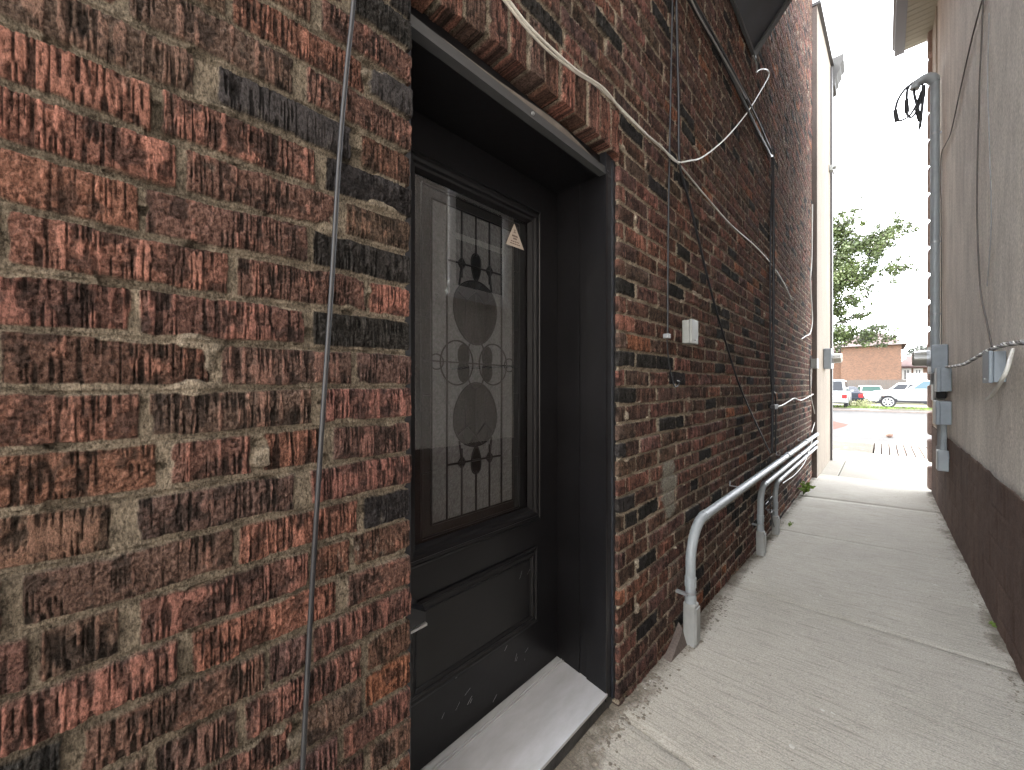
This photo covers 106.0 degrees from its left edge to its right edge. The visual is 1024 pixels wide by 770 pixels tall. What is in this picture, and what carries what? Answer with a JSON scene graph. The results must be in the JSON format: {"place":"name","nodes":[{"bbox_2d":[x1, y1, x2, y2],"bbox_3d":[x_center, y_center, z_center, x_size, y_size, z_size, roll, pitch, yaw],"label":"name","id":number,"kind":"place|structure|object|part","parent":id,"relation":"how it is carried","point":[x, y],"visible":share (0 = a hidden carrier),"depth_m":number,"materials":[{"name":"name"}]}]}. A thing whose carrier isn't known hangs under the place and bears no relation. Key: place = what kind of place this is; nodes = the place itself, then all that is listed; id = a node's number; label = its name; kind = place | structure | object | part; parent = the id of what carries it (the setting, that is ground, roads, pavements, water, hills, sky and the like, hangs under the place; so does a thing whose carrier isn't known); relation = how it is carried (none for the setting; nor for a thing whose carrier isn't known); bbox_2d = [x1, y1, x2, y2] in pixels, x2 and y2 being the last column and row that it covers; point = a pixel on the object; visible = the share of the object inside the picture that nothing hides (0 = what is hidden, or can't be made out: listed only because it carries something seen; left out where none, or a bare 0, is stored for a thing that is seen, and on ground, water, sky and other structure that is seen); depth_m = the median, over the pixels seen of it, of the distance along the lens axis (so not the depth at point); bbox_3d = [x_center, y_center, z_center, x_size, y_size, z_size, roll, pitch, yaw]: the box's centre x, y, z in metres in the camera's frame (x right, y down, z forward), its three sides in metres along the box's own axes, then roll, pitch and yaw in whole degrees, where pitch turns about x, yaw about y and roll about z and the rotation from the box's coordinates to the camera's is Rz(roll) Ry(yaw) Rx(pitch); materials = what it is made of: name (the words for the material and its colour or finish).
{"place":"outdoors","nodes":[
{"label":"outdoors","id":0,"kind":"place"},
{"bbox_2d":[554,474,1023,769],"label":"alley pavement","id":1,"kind":"structure","parent":0,"point":[907,671],"depth_m":1.98,"materials":[{"name":"concrete"}]},
{"bbox_2d":[0,0,844,769],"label":"brick building","id":2,"kind":"structure","parent":1,"relation":"on","point":[534,462],"depth_m":0.92,"materials":[{"name":"red brick"}]},
{"bbox_2d":[300,0,355,769],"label":"wire","id":3,"kind":"object","parent":2,"relation":"attached to","point":[323,406],"visible":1,"depth_m":0.79,"materials":[{"name":"black"}]},
{"bbox_2d":[411,110,556,769],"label":"door","id":4,"kind":"structure","parent":2,"relation":"in","point":[484,232],"depth_m":1.53,"materials":[{"name":"black paint"}]},
{"bbox_2d":[507,0,769,162],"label":"wire","id":5,"kind":"object","parent":2,"relation":"attached to","point":[540,38],"visible":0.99,"depth_m":1.61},
{"bbox_2d":[502,0,791,299],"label":"wire","id":6,"kind":"object","parent":2,"relation":"attached to","point":[537,40],"visible":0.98,"depth_m":1.51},
{"bbox_2d":[663,333,670,338],"bbox_3d":[0.831,-0.262,2.070,0.030,0.024,0.036,0,0,44],"label":"cable clip","id":7,"kind":"object","parent":2,"relation":"attached to","point":[667,336],"visible":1,"depth_m":2.06,"materials":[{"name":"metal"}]},
{"bbox_2d":[666,340,679,386],"bbox_3d":[0.895,-0.116,2.141,0.008,0.258,0.183,0,0,44],"label":"wire","id":8,"kind":"object","parent":7,"relation":"attached to","point":[670,367],"visible":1,"depth_m":2.11,"materials":[{"name":"black"}]},
{"bbox_2d":[667,0,672,332],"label":"wire","id":9,"kind":"object","parent":2,"relation":"attached to","point":[668,212],"visible":1,"depth_m":2.10,"materials":[{"name":"black"}]},
{"bbox_2d":[682,319,697,344],"bbox_3d":[1.052,-0.310,2.272,0.060,0.143,0.113,0,0,44],"label":"junction box","id":10,"kind":"object","parent":2,"relation":"attached to","point":[689,331],"visible":1,"depth_m":2.24,"materials":[{"name":"grey plastic"}]},
{"bbox_2d":[690,0,746,98],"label":"wire","id":11,"kind":"object","parent":2,"relation":"attached to","point":[710,35],"visible":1,"depth_m":2.62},
{"bbox_2d":[675,0,770,453],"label":"wire","id":12,"kind":"object","parent":2,"relation":"attached to","point":[679,159],"visible":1,"depth_m":2.31,"materials":[{"name":"black"}]},
{"bbox_2d":[687,0,774,452],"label":"wire","id":13,"kind":"object","parent":2,"relation":"attached to","point":[733,81],"visible":0.94,"depth_m":4.01,"materials":[{"name":"black"}]},
{"bbox_2d":[693,0,776,452],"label":"wire","id":14,"kind":"object","parent":2,"relation":"attached to","point":[724,55],"visible":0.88,"depth_m":3.94,"materials":[{"name":"black"}]},
{"bbox_2d":[676,433,818,647],"bbox_3d":[3.017,1.107,4.290,0.106,0.740,5.912,0,0,44],"label":"conduit","id":15,"kind":"object","parent":2,"relation":"attached to","point":[691,618],"visible":0.98,"depth_m":2.20,"materials":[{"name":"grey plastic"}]},
{"bbox_2d":[783,440,812,482],"bbox_3d":[3.636,0.937,4.866,0.010,0.257,2.333,0,0,44],"label":"wire","id":16,"kind":"object","parent":15,"relation":"hanging from","point":[801,466],"visible":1,"depth_m":4.93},
{"bbox_2d":[730,0,791,59],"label":"metal hood","id":17,"kind":"object","parent":2,"relation":"attached to","point":[758,20],"visible":0.87,"depth_m":3.29,"materials":[{"name":"grey metal"}]},
{"bbox_2d":[765,496,774,526],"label":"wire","id":18,"kind":"object","parent":2,"relation":"attached to","point":[769,501],"visible":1,"depth_m":3.77,"materials":[{"name":"black metal"}]},
{"bbox_2d":[752,440,817,555],"bbox_3d":[3.630,1.202,4.934,0.096,0.676,4.135,0,0,44],"label":"conduit","id":19,"kind":"object","parent":2,"relation":"attached to","point":[761,539],"visible":0.96,"depth_m":3.47,"materials":[{"name":"grey plastic"}]},
{"bbox_2d":[768,446,817,534],"bbox_3d":[3.864,1.250,5.183,0.089,0.587,3.452,0,0,44],"label":"conduit","id":20,"kind":"object","parent":2,"relation":"attached to","point":[776,519],"visible":0.91,"depth_m":3.97,"materials":[{"name":"grey plastic"}]},
{"bbox_2d":[778,394,812,406],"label":"wire","id":21,"kind":"object","parent":2,"relation":"attached to","point":[792,399],"visible":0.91,"depth_m":4.86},
{"bbox_2d":[770,404,777,409],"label":"splice block","id":22,"kind":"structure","parent":21,"relation":"attached to","point":[774,407],"depth_m":3.99,"materials":[{"name":"grey plastic"}]},
{"bbox_2d":[801,204,812,338],"bbox_3d":[4.514,-1.801,5.894,0.015,2.311,1.192,0,0,44],"label":"wire","id":23,"kind":"object","parent":2,"relation":"attached to","point":[810,272],"visible":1,"depth_m":6.26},
{"bbox_2d":[810,368,814,432],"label":"wire","id":24,"kind":"object","parent":2,"relation":"attached to","point":[811,399],"visible":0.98,"depth_m":6.17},
{"bbox_2d":[811,358,818,368],"bbox_3d":[4.959,-0.349,6.316,0.090,0.158,0.228,0,0,44],"label":"junction box","id":25,"kind":"object","parent":2,"relation":"attached to","point":[814,363],"visible":0.98,"depth_m":6.24,"materials":[{"name":"grey plastic"}]},
{"bbox_2d":[823,348,841,368],"bbox_3d":[5.942,-0.485,7.133,0.254,0.370,0.380,0,0,44],"label":"electric meter","id":26,"kind":"object","parent":2,"relation":"attached to","point":[830,358],"visible":1,"depth_m":7.02,"materials":[{"name":"grey paint"}]},
{"bbox_2d":[829,165,844,206],"bbox_3d":[6.577,-4.018,7.809,0.238,0.911,0.145,0,0,44],"label":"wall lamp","id":27,"kind":"object","parent":2,"relation":"attached to","point":[831,167],"visible":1,"depth_m":7.82,"materials":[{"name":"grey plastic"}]},
{"bbox_2d":[664,622,686,661],"bbox_3d":[0.893,1.420,2.110,0.056,0.120,0.240,0,0,44],"label":"cement fillet","id":28,"kind":"object","parent":1,"relation":"on","point":[677,645],"visible":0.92,"depth_m":2.13,"materials":[{"name":"grey concrete"}]},
{"bbox_2d":[573,478,1023,769],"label":"debris","id":29,"kind":"object","parent":1,"relation":"on","point":[617,728],"visible":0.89,"depth_m":1.82,"materials":[{"name":"brown plant"}]},
{"bbox_2d":[798,481,815,494],"bbox_3d":[4.103,1.438,5.365,0.195,0.198,0.340,0,0,44],"label":"weed","id":30,"kind":"object","parent":1,"relation":"on","point":[805,488],"visible":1,"depth_m":5.35,"materials":[{"name":"green plant"}]},
{"bbox_2d":[644,539,977,748],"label":"paper scraps","id":31,"kind":"object","parent":1,"relation":"on","point":[791,746],"visible":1,"depth_m":1.71,"materials":[{"name":"grey"}]},
{"bbox_2d":[833,440,873,453],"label":"verge slab","id":32,"kind":"structure","parent":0,"point":[853,446],"depth_m":9.82,"materials":[{"name":"concrete"}]},
{"bbox_2d":[833,332,906,386],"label":"brick house","id":33,"kind":"structure","parent":0,"point":[870,362],"depth_m":45.48,"materials":[{"name":"brown brick"}]},
{"bbox_2d":[813,0,929,360],"label":"sky","id":34,"kind":"structure","parent":0,"point":[874,155],"materials":[{"name":"white"}]},
{"bbox_2d":[821,450,931,485],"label":"sidewalk","id":35,"kind":"structure","parent":0,"point":[893,469],"depth_m":7.32,"materials":[{"name":"concrete"}]},
{"bbox_2d":[833,411,931,454],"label":"road","id":36,"kind":"structure","parent":0,"point":[904,428],"depth_m":15.06,"materials":[{"name":"grey asphalt"}]},
{"bbox_2d":[833,421,847,428],"bbox_3d":[12.482,1.655,15.756,2.166,0.001,8.096,0,0,35],"label":"red crossing","id":37,"kind":"object","parent":36,"relation":"on","point":[836,425],"visible":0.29,"depth_m":15.76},
{"bbox_2d":[833,439,926,448],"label":"kerb","id":38,"kind":"structure","parent":36,"relation":"on","point":[888,444],"depth_m":10.22,"materials":[{"name":"concrete"}]},
{"bbox_2d":[833,409,927,413],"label":"kerb","id":39,"kind":"structure","parent":36,"relation":"on","point":[918,412],"depth_m":23.60,"materials":[{"name":"concrete"}]},
{"bbox_2d":[885,432,892,437],"bbox_3d":[11.913,1.575,12.182,0.182,0.176,0.185,0,0,44],"label":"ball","id":40,"kind":"object","parent":36,"relation":"in","point":[889,434],"visible":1,"depth_m":12.14,"materials":[{"name":"rubber"}]},
{"bbox_2d":[833,399,931,410],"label":"lot ground","id":41,"kind":"structure","parent":0,"point":[912,405],"depth_m":29.16,"materials":[{"name":"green plant"}]},
{"bbox_2d":[833,380,852,406],"bbox_3d":[23.465,0.589,28.211,2.180,1.918,4.700,0,0,44],"label":"minivan","id":42,"kind":"object","parent":41,"relation":"on","point":[841,394],"visible":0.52,"depth_m":26.30,"materials":[{"name":"grey paint"}]},
{"bbox_3d":[21.963,0.071,26.648,1.412,0.650,0.135,0,0,44],"label":"rear window","id":43,"kind":"part","parent":42,"relation":"part of","materials":[{"name":"grey glass"}]},
{"bbox_2d":[848,386,862,402],"bbox_3d":[28.982,0.839,33.866,2.140,1.418,4.700,0,0,30],"label":"sedan","id":44,"kind":"object","parent":41,"relation":"on","point":[856,393],"visible":0.21,"depth_m":31.72,"materials":[{"name":"blue paint"}]},
{"bbox_3d":[28.257,0.386,32.586,1.378,0.356,0.626,0,0,30],"label":"rear window","id":45,"kind":"part","parent":44,"relation":"part of","materials":[{"name":"grey glass"}]},
{"bbox_2d":[840,399,879,407],"bbox_3d":[24.113,1.179,26.753,2.077,0.783,0.824,0,0,44],"label":"shrub","id":46,"kind":"object","parent":41,"relation":"on","point":[861,404],"visible":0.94,"depth_m":26.61,"materials":[{"name":"green plant"}]},
{"bbox_2d":[857,386,882,401],"bbox_3d":[33.702,0.799,36.265,2.070,1.498,4.200,0,0,35],"label":"hatchback","id":47,"kind":"object","parent":41,"relation":"on","point":[864,389],"visible":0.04,"depth_m":35.94,"materials":[{"name":"white paint"}]},
{"bbox_2d":[847,379,906,389],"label":"board fence","id":48,"kind":"object","parent":41,"relation":"on","point":[885,384],"visible":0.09,"depth_m":41.34,"materials":[{"name":"wood"}]},
{"bbox_2d":[868,380,929,407],"bbox_3d":[27.568,0.599,25.655,5.700,1.898,2.320,0,0,44],"label":"suv","id":49,"kind":"object","parent":41,"relation":"on","point":[916,392],"visible":0.45,"depth_m":25.73,"materials":[{"name":"grey paint"}]},
{"bbox_3d":[26.883,0.009,25.118,1.105,0.495,0.121,0,0,44],"label":"window","id":50,"kind":"part","parent":49,"relation":"part of","materials":[{"name":"blue glass"}]},
{"bbox_2d":[901,340,926,357],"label":"tree","id":51,"kind":"object","parent":41,"relation":"on","point":[917,348],"visible":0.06,"depth_m":61.24,"materials":[{"name":"green plant"}]},
{"bbox_2d":[833,405,931,409],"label":"grass","id":52,"kind":"structure","parent":0,"point":[873,407],"depth_m":25.70,"materials":[{"name":"green plant"}]},
{"bbox_2d":[833,408,931,411],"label":"walk","id":53,"kind":"structure","parent":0,"point":[885,409],"depth_m":24.48,"materials":[{"name":"concrete"}]},
{"bbox_2d":[833,196,920,352],"bbox_3d":[19.576,-5.373,27.364,9.138,13.926,11.599,0,0,-20],"label":"street tree","id":54,"kind":"object","parent":53,"relation":"on","point":[872,246],"visible":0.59,"depth_m":24.56,"materials":[{"name":"green plant"}]},
{"bbox_2d":[874,443,926,457],"bbox_3d":[10.473,1.633,8.194,4.027,0.134,2.170,0,0,44],"label":"paver strip","id":55,"kind":"object","parent":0,"point":[914,451],"visible":0.29,"depth_m":9.22,"materials":[{"name":"concrete"}]},
{"bbox_2d":[901,350,926,379],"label":"house","id":56,"kind":"structure","parent":0,"point":[907,367],"depth_m":50.19,"materials":[{"name":"grey"}]},
{"bbox_2d":[902,368,910,379],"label":"window","id":57,"kind":"structure","parent":56,"relation":"in","point":[905,371],"depth_m":50.37,"materials":[{"name":"grey"}]},
{"bbox_2d":[913,368,922,372],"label":"window","id":58,"kind":"structure","parent":56,"relation":"in","point":[915,370],"depth_m":49.60,"materials":[{"name":"grey"}]},
{"bbox_2d":[907,373,926,382],"bbox_3d":[36.437,0.274,32.249,4.750,2.548,2.000,0,0,44],"label":"box truck","id":59,"kind":"object","parent":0,"point":[914,377],"visible":0.02,"depth_m":32.85,"materials":[{"name":"grey metal"}]},
{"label":"yard","id":60,"kind":"structure","parent":0,"visible":0},
{"bbox_2d":[892,0,1023,681],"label":"stucco building","id":61,"kind":"structure","parent":60,"relation":"on","point":[977,489],"depth_m":2.68,"materials":[{"name":"beige paint"}]},
{"bbox_2d":[909,72,941,384],"bbox_3d":[4.941,-1.859,4.613,0.267,3.717,0.112,0,0,44],"label":"service mast","id":62,"kind":"object","parent":61,"relation":"attached to","point":[931,80],"visible":0.91,"depth_m":4.53,"materials":[{"name":"grey metal"}]},
{"bbox_2d":[893,82,921,122],"bbox_3d":[4.837,-3.463,4.713,0.262,0.431,0.047,0,0,44],"label":"service wire","id":63,"kind":"object","parent":62,"relation":"hanging from","point":[896,115],"visible":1,"depth_m":4.75,"materials":[{"name":"black"}]},
{"bbox_2d":[904,81,921,117],"bbox_3d":[4.875,-3.466,4.676,0.174,0.444,0.047,0,0,44],"label":"service wire","id":64,"kind":"object","parent":62,"relation":"attached to","point":[906,106],"visible":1,"depth_m":4.71,"materials":[{"name":"black"}]},
{"bbox_2d":[912,83,923,121],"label":"service wire","id":65,"kind":"object","parent":62,"relation":"attached to","point":[918,114],"visible":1,"depth_m":4.65,"materials":[{"name":"black"}]},
{"bbox_2d":[913,84,925,152],"bbox_3d":[4.907,-3.199,4.646,0.111,0.777,0.040,0,0,44],"label":"service wire","id":66,"kind":"object","parent":62,"relation":"attached to","point":[923,90],"visible":1,"depth_m":4.62,"materials":[{"name":"black"}]},
{"bbox_2d":[911,344,947,373],"bbox_3d":[4.643,-0.279,4.303,0.263,0.303,0.460,0,0,44],"label":"electric meter","id":67,"kind":"object","parent":61,"relation":"attached to","point":[932,357],"visible":0.94,"depth_m":4.12,"materials":[{"name":"grey paint"}]},
{"bbox_2d":[931,385,944,399],"bbox_3d":[4.810,0.085,4.358,0.095,0.178,0.258,0,0,44],"label":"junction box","id":68,"kind":"object","parent":61,"relation":"attached to","point":[932,393],"visible":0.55,"depth_m":4.29,"materials":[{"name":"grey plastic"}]},
{"bbox_2d":[937,425,939,448],"bbox_3d":[4.655,0.500,4.194,0.040,0.600,0.040,0,0,44],"label":"conduit","id":69,"kind":"object","parent":61,"relation":"attached to","point":[938,436],"visible":0.12,"depth_m":4.20,"materials":[{"name":"metal"}]},
{"bbox_2d":[934,391,946,397],"bbox_3d":[4.641,0.010,4.181,0.078,0.260,0.220,0,0,44],"label":"switch housing","id":70,"kind":"object","parent":61,"relation":"attached to","point":[942,394],"visible":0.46,"depth_m":4.10,"materials":[{"name":"black rubber"}]},
{"bbox_2d":[933,400,951,424],"bbox_3d":[4.437,0.282,3.982,0.112,0.243,0.278,0,0,44],"label":"junction box","id":71,"kind":"object","parent":61,"relation":"attached to","point":[942,412],"visible":1,"depth_m":3.89,"materials":[{"name":"grey paint"}]},
{"bbox_2d":[936,424,949,471],"bbox_3d":[4.433,0.640,3.971,0.086,0.480,0.130,0,0,44],"label":"conduit","id":72,"kind":"object","parent":61,"relation":"attached to","point":[942,458],"visible":0.84,"depth_m":3.94,"materials":[{"name":"grey plastic"}]},
{"bbox_2d":[934,367,951,391],"bbox_3d":[4.429,-0.055,3.968,0.105,0.248,0.248,0,0,44],"label":"junction box","id":73,"kind":"object","parent":61,"relation":"attached to","point":[942,379],"visible":0.94,"depth_m":3.89,"materials":[{"name":"grey paint"}]},
{"bbox_2d":[940,0,981,343],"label":"wire","id":74,"kind":"object","parent":61,"relation":"attached to","point":[943,148],"visible":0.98,"depth_m":4.12,"materials":[{"name":"grey"}]},
{"bbox_2d":[976,0,992,346],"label":"wire","id":75,"kind":"object","parent":61,"relation":"attached to","point":[980,288],"visible":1,"depth_m":2.70,"materials":[{"name":"grey"}]},
{"bbox_2d":[945,340,1023,367],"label":"wire","id":76,"kind":"object","parent":61,"relation":"attached to","point":[1010,343],"visible":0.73,"depth_m":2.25,"materials":[{"name":"grey metal"}]},
{"bbox_2d":[986,13,991,285],"bbox_3d":[3.057,-1.513,2.471,0.006,1.739,0.141,0,0,44],"label":"wire","id":77,"kind":"object","parent":61,"relation":"attached to","point":[989,145],"visible":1,"depth_m":2.47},
{"bbox_2d":[982,351,1005,382],"bbox_3d":[2.786,-0.102,2.232,0.068,0.183,0.188,0,0,44],"label":"junction box","id":78,"kind":"object","parent":61,"relation":"attached to","point":[993,365],"visible":0.92,"depth_m":2.18,"materials":[{"name":"grey paint"}]},
{"bbox_2d":[985,348,1015,399],"bbox_3d":[2.513,-0.046,1.990,0.070,0.267,0.586,0,0,44],"label":"wire","id":79,"kind":"object","parent":61,"relation":"attached to","point":[1004,374],"visible":1,"depth_m":1.85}
]}

